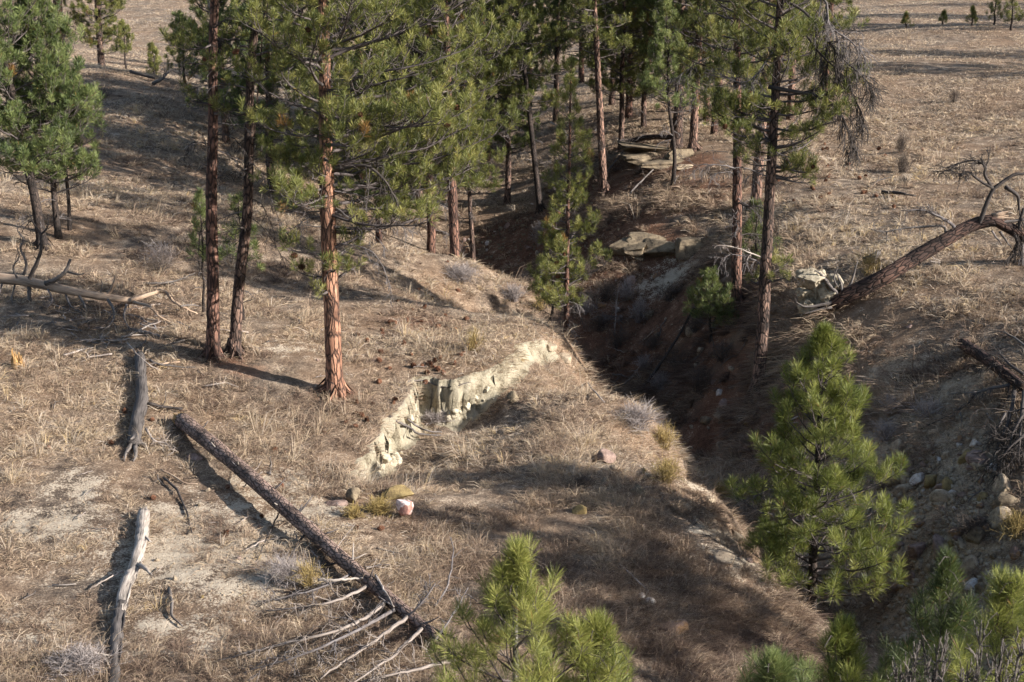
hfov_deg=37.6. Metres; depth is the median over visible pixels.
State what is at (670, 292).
sagebrush
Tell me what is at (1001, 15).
pine tree
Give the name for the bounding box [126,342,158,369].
dead branch
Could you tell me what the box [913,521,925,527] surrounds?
stone
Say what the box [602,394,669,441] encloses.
sagebrush
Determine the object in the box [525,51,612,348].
pine tree
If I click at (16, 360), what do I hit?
rotten stump
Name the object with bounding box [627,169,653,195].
dead branch
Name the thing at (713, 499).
rock
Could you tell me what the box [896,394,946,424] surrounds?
sagebrush
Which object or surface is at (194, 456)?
rock
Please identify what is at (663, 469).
rabbitbrush
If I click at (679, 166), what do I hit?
boulder
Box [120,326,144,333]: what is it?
dead stick
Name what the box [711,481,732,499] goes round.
rabbitbrush
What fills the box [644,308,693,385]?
dead branch
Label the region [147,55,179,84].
dead branch
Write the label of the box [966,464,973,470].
rock
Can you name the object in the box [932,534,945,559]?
stone
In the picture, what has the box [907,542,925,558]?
stone
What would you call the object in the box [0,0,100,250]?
pine tree
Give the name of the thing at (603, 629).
pine tree
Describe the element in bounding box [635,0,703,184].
pine tree
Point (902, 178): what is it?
sagebrush
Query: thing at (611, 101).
pine tree
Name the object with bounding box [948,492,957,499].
stone
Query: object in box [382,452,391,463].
clay clod
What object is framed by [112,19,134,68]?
pine tree
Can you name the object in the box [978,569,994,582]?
stone
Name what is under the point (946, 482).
stone
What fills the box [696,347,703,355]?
stone
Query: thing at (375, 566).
dead stick
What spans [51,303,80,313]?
dead stick
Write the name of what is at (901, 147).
sagebrush
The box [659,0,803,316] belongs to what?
pine tree
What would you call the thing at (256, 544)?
dead stick
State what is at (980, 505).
stone
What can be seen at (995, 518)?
stone
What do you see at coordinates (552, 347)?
rock
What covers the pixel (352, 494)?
rock
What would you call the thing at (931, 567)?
stone
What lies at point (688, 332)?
stone
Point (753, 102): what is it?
pine tree
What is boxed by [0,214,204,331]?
fallen tree
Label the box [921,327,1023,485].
fallen treetop
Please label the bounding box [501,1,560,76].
pine tree
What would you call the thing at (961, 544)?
stone
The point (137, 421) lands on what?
weathered log
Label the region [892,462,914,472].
rock
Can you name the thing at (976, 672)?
bare shrub
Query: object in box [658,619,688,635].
rock
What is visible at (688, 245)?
boulder
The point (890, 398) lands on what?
sagebrush
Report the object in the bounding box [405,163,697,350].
gravel
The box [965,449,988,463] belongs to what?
stone
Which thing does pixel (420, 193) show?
pine tree
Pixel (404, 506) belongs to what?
rock
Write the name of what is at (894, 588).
stone
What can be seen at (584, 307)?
sagebrush
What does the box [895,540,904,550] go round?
stone
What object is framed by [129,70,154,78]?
dead branch
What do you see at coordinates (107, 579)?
dead branch
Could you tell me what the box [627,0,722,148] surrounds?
pine tree
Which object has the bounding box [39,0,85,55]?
pine tree
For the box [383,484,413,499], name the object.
rock
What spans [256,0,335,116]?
pine tree
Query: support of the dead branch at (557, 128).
on the ground at (58, 480)
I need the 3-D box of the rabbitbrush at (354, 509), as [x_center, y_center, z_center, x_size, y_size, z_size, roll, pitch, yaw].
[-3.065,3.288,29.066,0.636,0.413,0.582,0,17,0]
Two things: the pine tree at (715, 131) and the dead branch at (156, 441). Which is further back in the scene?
the pine tree at (715, 131)
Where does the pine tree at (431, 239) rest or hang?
on the ground at (58, 480)
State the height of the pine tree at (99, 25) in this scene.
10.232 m
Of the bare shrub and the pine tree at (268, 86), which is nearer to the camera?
the bare shrub
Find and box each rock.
[186,453,202,460]
[325,500,347,505]
[346,487,359,502]
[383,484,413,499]
[396,499,413,515]
[507,390,518,402]
[547,344,556,351]
[559,352,571,363]
[566,465,580,474]
[571,504,586,513]
[596,448,615,462]
[629,485,646,496]
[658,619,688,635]
[705,496,715,502]
[712,551,734,564]
[733,531,743,540]
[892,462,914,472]
[959,555,977,573]
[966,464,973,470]
[990,492,1018,508]
[1009,546,1020,559]
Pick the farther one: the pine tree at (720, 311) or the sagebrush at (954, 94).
the sagebrush at (954, 94)
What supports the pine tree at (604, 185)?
on the ground at (58, 480)
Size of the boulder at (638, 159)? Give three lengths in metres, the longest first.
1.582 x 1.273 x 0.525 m
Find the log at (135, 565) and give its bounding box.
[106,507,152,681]
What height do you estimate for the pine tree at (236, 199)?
3.720 m
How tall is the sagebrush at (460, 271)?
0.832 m
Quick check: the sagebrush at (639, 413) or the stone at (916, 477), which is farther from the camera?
the sagebrush at (639, 413)
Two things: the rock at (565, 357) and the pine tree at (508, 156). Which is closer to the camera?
the rock at (565, 357)
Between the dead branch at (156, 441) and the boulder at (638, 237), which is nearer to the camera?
the dead branch at (156, 441)
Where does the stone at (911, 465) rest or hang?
on the ground at (58, 480)
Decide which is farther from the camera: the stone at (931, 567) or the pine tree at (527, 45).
the pine tree at (527, 45)
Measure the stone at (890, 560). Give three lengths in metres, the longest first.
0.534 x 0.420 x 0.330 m
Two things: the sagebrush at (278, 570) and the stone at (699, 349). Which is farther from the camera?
the stone at (699, 349)
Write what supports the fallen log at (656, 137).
on the ground at (58, 480)
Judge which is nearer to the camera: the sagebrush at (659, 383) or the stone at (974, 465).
the stone at (974, 465)
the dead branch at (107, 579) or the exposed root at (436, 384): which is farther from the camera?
the exposed root at (436, 384)
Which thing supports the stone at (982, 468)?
on the ground at (58, 480)
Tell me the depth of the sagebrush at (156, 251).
43.41 m
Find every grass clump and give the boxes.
[284,556,329,591]
[458,323,487,351]
[850,245,889,275]
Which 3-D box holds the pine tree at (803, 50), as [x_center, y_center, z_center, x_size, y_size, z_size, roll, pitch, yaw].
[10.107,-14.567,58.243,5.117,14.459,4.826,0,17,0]
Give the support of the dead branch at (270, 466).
on the ground at (58, 480)
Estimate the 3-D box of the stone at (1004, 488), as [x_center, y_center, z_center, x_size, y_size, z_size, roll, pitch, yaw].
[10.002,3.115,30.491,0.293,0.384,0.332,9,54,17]
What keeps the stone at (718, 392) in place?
on the ground at (58, 480)
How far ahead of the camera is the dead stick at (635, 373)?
46.69 m
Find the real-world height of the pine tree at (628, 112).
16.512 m
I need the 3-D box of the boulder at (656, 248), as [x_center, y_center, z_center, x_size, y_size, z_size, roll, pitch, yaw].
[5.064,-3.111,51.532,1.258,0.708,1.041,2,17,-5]
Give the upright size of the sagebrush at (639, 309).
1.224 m
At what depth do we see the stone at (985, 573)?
28.82 m
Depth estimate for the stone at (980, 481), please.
31.22 m
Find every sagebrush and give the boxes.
[38,636,134,681]
[92,82,120,97]
[125,248,183,274]
[132,238,181,265]
[252,547,312,590]
[421,408,454,425]
[440,259,480,285]
[501,279,527,301]
[527,220,545,243]
[565,472,596,491]
[575,255,602,279]
[575,300,598,315]
[581,309,622,331]
[589,277,620,301]
[598,323,634,352]
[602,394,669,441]
[612,275,641,300]
[626,294,648,323]
[633,330,665,350]
[633,352,654,373]
[643,368,670,392]
[650,281,682,302]
[678,360,721,394]
[679,316,704,332]
[706,338,734,363]
[860,414,904,442]
[869,389,907,416]
[892,152,912,173]
[893,132,912,151]
[895,175,910,182]
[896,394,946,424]
[947,512,1001,542]
[948,88,961,101]
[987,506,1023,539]
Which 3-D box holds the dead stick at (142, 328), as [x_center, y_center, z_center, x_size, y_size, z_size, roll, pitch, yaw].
[-9.223,-0.327,37.719,0.937,0.071,0.239,-22,26,-28]
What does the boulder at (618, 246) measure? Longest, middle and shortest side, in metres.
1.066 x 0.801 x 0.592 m
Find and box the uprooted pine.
[795,145,1023,320]
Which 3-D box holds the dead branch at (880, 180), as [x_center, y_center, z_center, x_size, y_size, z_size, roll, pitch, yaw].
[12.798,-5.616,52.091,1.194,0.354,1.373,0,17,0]
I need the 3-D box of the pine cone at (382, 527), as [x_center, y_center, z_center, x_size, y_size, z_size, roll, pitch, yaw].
[-2.503,3.563,28.631,0.161,0.123,0.123,-1,14,-7]
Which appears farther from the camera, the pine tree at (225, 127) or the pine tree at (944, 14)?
the pine tree at (944, 14)
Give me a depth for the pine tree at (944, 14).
91.17 m
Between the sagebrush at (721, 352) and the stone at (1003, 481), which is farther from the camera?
the sagebrush at (721, 352)
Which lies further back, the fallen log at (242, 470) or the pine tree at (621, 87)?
the pine tree at (621, 87)
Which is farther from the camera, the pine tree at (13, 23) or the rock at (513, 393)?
the pine tree at (13, 23)
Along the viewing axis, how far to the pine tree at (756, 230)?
45.45 m
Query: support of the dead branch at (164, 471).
on the ground at (58, 480)
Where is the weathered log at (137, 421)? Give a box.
[120,349,149,461]
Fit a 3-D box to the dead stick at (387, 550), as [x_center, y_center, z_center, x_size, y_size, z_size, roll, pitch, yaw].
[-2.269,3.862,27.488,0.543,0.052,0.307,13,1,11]
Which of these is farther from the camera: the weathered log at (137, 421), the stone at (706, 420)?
the stone at (706, 420)
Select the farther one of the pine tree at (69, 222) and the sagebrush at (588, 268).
the sagebrush at (588, 268)
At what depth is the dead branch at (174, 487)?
29.67 m
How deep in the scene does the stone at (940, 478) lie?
32.04 m
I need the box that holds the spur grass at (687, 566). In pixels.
[260,395,851,681]
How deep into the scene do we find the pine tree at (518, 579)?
16.77 m
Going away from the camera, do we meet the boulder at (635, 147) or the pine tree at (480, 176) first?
the pine tree at (480, 176)
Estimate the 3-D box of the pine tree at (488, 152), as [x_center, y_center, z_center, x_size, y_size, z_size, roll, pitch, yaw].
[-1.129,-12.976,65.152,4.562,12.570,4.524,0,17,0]
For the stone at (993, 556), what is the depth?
29.26 m
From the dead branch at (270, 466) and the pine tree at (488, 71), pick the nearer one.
the dead branch at (270, 466)
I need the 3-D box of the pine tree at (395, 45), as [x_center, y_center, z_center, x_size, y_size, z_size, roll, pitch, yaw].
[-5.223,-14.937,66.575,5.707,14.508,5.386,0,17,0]
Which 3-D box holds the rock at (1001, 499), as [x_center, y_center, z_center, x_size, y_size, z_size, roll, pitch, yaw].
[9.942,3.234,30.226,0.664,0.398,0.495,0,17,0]
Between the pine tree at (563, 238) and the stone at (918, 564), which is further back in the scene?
the pine tree at (563, 238)
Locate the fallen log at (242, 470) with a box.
[171,412,476,681]
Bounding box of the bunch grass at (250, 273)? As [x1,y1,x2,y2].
[0,93,1023,681]
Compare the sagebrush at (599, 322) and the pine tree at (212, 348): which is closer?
the pine tree at (212, 348)
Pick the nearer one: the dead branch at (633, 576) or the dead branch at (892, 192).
the dead branch at (633, 576)
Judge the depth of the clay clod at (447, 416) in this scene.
36.54 m
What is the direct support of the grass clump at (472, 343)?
on the ground at (58, 480)
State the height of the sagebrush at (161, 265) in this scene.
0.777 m
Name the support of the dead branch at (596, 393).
on the ground at (58, 480)
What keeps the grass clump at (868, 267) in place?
on the ground at (58, 480)
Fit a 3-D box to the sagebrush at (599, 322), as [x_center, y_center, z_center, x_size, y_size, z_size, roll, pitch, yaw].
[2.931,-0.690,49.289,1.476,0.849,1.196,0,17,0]
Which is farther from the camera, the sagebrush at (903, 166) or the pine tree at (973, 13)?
the pine tree at (973, 13)
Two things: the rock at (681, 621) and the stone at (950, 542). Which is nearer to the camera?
the rock at (681, 621)
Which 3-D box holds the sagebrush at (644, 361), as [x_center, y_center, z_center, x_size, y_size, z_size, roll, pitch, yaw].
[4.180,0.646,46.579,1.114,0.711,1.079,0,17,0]
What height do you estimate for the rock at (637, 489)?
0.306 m
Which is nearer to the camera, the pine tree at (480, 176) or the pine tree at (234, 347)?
the pine tree at (234, 347)
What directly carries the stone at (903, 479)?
on the ground at (58, 480)
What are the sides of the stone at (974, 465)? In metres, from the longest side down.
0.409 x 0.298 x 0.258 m
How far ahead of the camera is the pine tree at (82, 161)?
43.67 m
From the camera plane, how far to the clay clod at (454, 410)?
36.47 m
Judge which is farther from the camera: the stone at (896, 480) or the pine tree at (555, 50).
the pine tree at (555, 50)
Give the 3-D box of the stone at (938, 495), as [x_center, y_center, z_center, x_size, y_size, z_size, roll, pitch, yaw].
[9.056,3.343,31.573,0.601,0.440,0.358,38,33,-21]
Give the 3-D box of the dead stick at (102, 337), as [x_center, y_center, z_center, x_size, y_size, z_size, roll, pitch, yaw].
[-10.025,-0.073,37.031,0.923,0.175,0.714,-8,11,-26]
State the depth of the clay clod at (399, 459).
34.00 m
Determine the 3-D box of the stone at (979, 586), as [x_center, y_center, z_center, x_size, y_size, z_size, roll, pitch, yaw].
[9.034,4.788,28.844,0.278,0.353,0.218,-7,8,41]
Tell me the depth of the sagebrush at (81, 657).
22.95 m
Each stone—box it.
[597,302,606,307]
[625,275,635,285]
[685,326,692,336]
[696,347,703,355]
[699,416,710,424]
[716,389,721,395]
[718,398,726,407]
[875,555,891,573]
[885,470,899,485]
[890,439,904,454]
[891,581,900,591]
[892,483,910,495]
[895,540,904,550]
[900,472,910,483]
[903,459,913,473]
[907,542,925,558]
[907,571,914,580]
[909,472,924,486]
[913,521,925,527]
[915,559,922,570]
[924,475,936,488]
[929,489,949,502]
[929,564,934,572]
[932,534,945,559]
[935,483,941,488]
[936,475,945,483]
[941,451,950,458]
[941,476,952,490]
[947,538,953,546]
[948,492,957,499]
[948,527,964,536]
[957,538,965,548]
[958,449,970,463]
[964,577,977,591]
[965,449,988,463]
[965,526,985,544]
[969,439,981,447]
[969,462,981,471]
[974,582,985,593]
[976,492,987,501]
[976,502,983,508]
[978,462,990,472]
[978,477,984,484]
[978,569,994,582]
[982,570,993,584]
[984,573,1005,593]
[986,506,1012,528]
[989,553,996,559]
[992,473,1010,492]
[997,519,1015,531]
[998,486,1010,493]
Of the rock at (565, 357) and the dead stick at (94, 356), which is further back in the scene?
the rock at (565, 357)
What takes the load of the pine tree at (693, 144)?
on the ground at (58, 480)
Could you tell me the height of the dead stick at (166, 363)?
0.078 m
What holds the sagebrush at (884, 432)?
on the ground at (58, 480)
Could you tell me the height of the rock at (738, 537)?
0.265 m
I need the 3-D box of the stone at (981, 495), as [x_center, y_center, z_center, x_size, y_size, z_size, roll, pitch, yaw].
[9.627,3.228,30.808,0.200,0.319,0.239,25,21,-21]
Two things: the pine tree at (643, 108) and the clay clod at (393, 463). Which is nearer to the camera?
the clay clod at (393, 463)
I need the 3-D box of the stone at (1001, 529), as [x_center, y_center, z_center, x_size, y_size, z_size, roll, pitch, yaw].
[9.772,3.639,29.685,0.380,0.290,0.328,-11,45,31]
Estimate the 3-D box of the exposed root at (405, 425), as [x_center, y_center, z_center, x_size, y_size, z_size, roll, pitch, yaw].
[-2.231,1.970,34.791,1.183,0.770,0.767,0,17,0]
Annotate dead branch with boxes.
[52,580,75,585]
[64,645,111,663]
[89,570,123,588]
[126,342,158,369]
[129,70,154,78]
[143,273,195,287]
[145,427,180,455]
[146,359,194,370]
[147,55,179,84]
[148,389,182,410]
[161,469,197,484]
[162,476,192,532]
[167,587,182,626]
[204,380,238,387]
[268,456,271,475]
[433,536,462,606]
[550,116,574,141]
[587,382,604,402]
[590,308,624,328]
[607,134,646,171]
[610,285,621,331]
[618,563,648,590]
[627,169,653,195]
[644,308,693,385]
[868,175,892,187]
[881,190,916,198]
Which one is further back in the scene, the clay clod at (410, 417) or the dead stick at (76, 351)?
the dead stick at (76, 351)
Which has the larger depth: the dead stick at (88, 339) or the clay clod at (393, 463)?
the dead stick at (88, 339)
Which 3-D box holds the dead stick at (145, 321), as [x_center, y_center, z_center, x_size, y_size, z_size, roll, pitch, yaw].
[-9.381,-0.454,38.140,0.498,0.105,0.911,-24,36,-17]
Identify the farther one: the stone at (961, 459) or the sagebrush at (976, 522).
the stone at (961, 459)
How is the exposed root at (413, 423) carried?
on the ground at (58, 480)
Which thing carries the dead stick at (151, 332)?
on the ground at (58, 480)
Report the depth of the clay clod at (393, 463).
33.85 m
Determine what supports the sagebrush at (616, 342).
on the ground at (58, 480)
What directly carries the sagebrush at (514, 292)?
on the ground at (58, 480)
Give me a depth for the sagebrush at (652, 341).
47.06 m
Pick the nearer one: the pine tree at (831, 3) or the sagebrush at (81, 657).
the sagebrush at (81, 657)
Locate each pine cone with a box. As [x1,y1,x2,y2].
[222,529,228,536]
[377,525,384,530]
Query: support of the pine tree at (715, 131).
on the ground at (58, 480)
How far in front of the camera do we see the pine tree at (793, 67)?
65.26 m
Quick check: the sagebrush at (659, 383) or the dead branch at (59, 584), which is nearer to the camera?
the dead branch at (59, 584)
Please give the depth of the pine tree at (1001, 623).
17.47 m
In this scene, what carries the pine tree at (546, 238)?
on the ground at (58, 480)
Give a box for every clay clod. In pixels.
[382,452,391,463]
[390,459,396,466]
[393,454,402,464]
[404,414,413,423]
[445,415,451,421]
[450,408,458,413]
[463,402,470,411]
[484,386,489,392]
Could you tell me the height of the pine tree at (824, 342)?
6.650 m
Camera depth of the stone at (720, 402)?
41.18 m
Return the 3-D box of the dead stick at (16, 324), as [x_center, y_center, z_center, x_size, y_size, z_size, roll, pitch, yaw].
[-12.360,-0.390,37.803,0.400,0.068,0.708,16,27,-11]
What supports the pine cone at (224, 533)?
on the ground at (58, 480)
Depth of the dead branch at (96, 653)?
23.21 m
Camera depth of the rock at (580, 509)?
29.78 m
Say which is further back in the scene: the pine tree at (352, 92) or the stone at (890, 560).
the pine tree at (352, 92)
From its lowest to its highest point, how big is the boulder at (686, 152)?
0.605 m
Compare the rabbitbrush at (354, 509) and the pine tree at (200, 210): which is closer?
the rabbitbrush at (354, 509)
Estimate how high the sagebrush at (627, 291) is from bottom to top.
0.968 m
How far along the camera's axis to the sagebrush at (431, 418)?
36.44 m
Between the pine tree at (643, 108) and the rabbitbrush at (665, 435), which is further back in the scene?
the pine tree at (643, 108)
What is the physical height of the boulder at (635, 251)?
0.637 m
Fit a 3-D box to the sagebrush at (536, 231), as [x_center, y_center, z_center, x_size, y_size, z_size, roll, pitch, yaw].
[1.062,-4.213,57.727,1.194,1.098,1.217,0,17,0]
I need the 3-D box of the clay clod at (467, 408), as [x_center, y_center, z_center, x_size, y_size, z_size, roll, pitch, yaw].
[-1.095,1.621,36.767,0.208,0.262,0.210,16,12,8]
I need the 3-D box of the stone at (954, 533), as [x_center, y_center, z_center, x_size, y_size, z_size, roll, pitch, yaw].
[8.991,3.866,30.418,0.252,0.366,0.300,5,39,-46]
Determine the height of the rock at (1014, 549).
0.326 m
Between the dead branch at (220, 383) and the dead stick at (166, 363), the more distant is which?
the dead stick at (166, 363)
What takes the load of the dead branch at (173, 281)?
on the ground at (58, 480)
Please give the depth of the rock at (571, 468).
31.68 m
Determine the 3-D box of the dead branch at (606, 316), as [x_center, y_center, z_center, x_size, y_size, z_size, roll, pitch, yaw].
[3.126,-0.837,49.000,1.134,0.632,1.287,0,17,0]
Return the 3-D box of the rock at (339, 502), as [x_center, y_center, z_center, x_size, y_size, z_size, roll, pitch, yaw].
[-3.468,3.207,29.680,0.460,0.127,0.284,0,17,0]
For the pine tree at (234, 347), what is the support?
on the ground at (58, 480)
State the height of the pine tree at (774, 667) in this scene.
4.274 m
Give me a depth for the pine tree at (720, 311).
43.24 m
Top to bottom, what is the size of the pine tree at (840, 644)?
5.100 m
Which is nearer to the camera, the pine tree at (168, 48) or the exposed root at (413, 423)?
the exposed root at (413, 423)
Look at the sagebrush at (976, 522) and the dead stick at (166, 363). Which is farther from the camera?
the dead stick at (166, 363)
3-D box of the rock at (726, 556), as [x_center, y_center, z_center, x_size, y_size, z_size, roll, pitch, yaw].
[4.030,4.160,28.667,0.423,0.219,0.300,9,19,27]
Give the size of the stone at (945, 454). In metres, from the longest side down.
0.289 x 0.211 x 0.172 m
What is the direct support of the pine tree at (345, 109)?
on the ground at (58, 480)
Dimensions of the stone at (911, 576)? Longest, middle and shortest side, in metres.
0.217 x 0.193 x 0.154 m
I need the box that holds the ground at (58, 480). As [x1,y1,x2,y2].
[0,0,1023,681]
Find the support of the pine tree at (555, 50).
on the ground at (58, 480)
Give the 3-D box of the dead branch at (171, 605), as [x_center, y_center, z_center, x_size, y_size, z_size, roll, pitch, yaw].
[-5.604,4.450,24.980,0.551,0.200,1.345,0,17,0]
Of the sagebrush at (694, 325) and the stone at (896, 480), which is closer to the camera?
the stone at (896, 480)
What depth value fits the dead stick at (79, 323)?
37.80 m
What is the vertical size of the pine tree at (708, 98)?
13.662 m
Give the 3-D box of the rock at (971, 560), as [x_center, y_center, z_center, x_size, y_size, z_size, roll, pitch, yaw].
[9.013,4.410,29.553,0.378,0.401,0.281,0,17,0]
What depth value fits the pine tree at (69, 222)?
45.40 m
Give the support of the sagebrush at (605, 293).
on the ground at (58, 480)
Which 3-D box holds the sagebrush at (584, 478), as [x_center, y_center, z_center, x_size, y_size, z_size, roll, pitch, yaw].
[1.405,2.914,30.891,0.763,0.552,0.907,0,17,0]
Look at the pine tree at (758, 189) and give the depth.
50.77 m
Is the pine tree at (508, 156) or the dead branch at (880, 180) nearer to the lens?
the dead branch at (880, 180)
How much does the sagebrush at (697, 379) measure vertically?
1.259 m
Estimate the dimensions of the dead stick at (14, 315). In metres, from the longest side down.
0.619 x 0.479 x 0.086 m
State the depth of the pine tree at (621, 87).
62.12 m
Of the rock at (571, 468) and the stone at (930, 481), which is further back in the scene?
the stone at (930, 481)
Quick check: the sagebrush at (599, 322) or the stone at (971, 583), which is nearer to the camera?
the stone at (971, 583)
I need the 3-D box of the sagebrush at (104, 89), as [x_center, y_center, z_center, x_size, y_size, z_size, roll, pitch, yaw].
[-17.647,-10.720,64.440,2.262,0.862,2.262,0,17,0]
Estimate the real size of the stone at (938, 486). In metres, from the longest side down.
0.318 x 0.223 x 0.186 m
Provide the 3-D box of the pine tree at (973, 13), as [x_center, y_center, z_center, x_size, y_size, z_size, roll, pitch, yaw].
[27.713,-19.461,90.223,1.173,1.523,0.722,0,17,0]
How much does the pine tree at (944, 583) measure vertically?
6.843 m
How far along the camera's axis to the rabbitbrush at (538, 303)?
49.71 m
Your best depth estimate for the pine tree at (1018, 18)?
87.15 m
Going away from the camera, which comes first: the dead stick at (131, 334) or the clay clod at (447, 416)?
the clay clod at (447, 416)
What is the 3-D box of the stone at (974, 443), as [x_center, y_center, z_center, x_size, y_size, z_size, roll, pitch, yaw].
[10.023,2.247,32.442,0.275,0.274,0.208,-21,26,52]
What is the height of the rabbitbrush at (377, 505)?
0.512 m
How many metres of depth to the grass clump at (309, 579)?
25.81 m
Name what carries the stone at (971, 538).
on the ground at (58, 480)
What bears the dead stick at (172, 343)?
on the ground at (58, 480)
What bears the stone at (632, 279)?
on the ground at (58, 480)
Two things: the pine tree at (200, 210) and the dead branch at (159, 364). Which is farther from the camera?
the pine tree at (200, 210)
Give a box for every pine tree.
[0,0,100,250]
[0,0,107,238]
[31,31,79,230]
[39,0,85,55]
[62,0,126,66]
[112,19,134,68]
[145,40,162,75]
[158,0,257,363]
[161,10,200,83]
[171,0,264,143]
[177,0,308,359]
[184,185,227,311]
[203,0,318,196]
[219,191,267,319]
[229,0,523,403]
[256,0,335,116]
[297,2,419,203]
[313,0,424,242]
[346,2,469,207]
[353,2,455,97]
[364,0,537,257]
[367,2,493,253]
[412,532,606,681]
[431,42,507,260]
[450,0,536,180]
[459,0,552,203]
[469,0,549,114]
[483,0,570,213]
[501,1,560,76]
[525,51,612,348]
[526,221,578,322]
[527,0,587,121]
[530,605,639,681]
[543,0,606,82]
[547,0,633,196]
[565,0,643,104]
[578,0,663,150]
[590,0,690,127]
[602,2,654,117]
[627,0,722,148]
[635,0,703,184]
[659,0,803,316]
[668,0,733,151]
[669,0,748,121]
[673,0,758,134]
[681,266,739,341]
[698,0,889,403]
[722,0,825,142]
[723,0,805,213]
[724,320,917,613]
[731,197,786,264]
[734,641,821,681]
[784,0,844,119]
[790,609,888,681]
[816,0,852,99]
[870,543,988,681]
[900,10,915,27]
[921,562,1023,681]
[937,9,947,23]
[964,5,978,25]
[982,0,1005,24]
[1003,0,1023,30]
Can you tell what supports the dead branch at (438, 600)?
on the ground at (58, 480)
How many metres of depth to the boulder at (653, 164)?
57.69 m
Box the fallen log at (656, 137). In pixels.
[625,134,670,142]
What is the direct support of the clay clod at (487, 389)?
on the ground at (58, 480)
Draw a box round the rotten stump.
[11,348,24,369]
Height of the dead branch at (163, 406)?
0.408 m
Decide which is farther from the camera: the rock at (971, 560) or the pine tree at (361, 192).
the pine tree at (361, 192)
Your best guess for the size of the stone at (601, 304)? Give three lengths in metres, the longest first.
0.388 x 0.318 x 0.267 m
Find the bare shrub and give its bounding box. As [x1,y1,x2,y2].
[890,619,1023,681]
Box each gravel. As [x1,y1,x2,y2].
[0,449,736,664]
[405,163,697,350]
[758,321,1023,681]
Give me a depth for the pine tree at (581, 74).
82.74 m
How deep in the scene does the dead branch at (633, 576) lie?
27.38 m
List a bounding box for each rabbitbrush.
[338,501,365,519]
[360,490,396,517]
[528,296,548,311]
[644,454,684,487]
[648,419,680,456]
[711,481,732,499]
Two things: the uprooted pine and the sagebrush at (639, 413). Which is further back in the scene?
the uprooted pine
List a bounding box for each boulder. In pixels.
[609,237,636,255]
[618,141,671,152]
[620,152,657,165]
[623,241,645,260]
[626,232,666,245]
[638,158,683,168]
[643,238,675,256]
[664,148,693,159]
[675,237,703,259]
[676,164,692,169]
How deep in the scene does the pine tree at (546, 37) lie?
58.86 m
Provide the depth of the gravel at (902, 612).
31.33 m
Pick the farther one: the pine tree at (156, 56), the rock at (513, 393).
the pine tree at (156, 56)
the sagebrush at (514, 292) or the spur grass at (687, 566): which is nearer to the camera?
the spur grass at (687, 566)
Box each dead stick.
[2,313,28,318]
[9,317,25,330]
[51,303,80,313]
[60,320,92,329]
[63,347,93,355]
[75,334,101,341]
[75,353,111,361]
[87,332,126,342]
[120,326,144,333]
[121,331,152,337]
[128,321,160,334]
[134,315,156,327]
[139,327,160,336]
[150,361,179,369]
[158,339,184,348]
[245,539,264,549]
[365,558,386,568]
[376,547,403,554]
[622,363,641,384]
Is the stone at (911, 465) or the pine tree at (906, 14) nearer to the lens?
the stone at (911, 465)
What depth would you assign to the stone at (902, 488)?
32.82 m
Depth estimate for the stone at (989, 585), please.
28.62 m
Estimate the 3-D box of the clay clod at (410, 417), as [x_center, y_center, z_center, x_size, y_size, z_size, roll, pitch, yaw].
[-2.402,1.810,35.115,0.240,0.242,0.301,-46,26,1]
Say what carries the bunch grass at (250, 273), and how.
on the ground at (58, 480)
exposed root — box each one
[389,415,440,435]
[407,418,441,432]
[408,379,469,387]
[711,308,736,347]
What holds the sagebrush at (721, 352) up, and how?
on the ground at (58, 480)
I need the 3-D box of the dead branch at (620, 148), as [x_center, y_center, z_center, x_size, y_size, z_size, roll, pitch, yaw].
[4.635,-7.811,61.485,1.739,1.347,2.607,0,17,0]
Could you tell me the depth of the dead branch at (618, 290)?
49.26 m
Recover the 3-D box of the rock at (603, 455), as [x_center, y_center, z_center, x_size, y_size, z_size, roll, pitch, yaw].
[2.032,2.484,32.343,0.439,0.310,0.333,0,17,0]
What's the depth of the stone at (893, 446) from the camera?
33.84 m

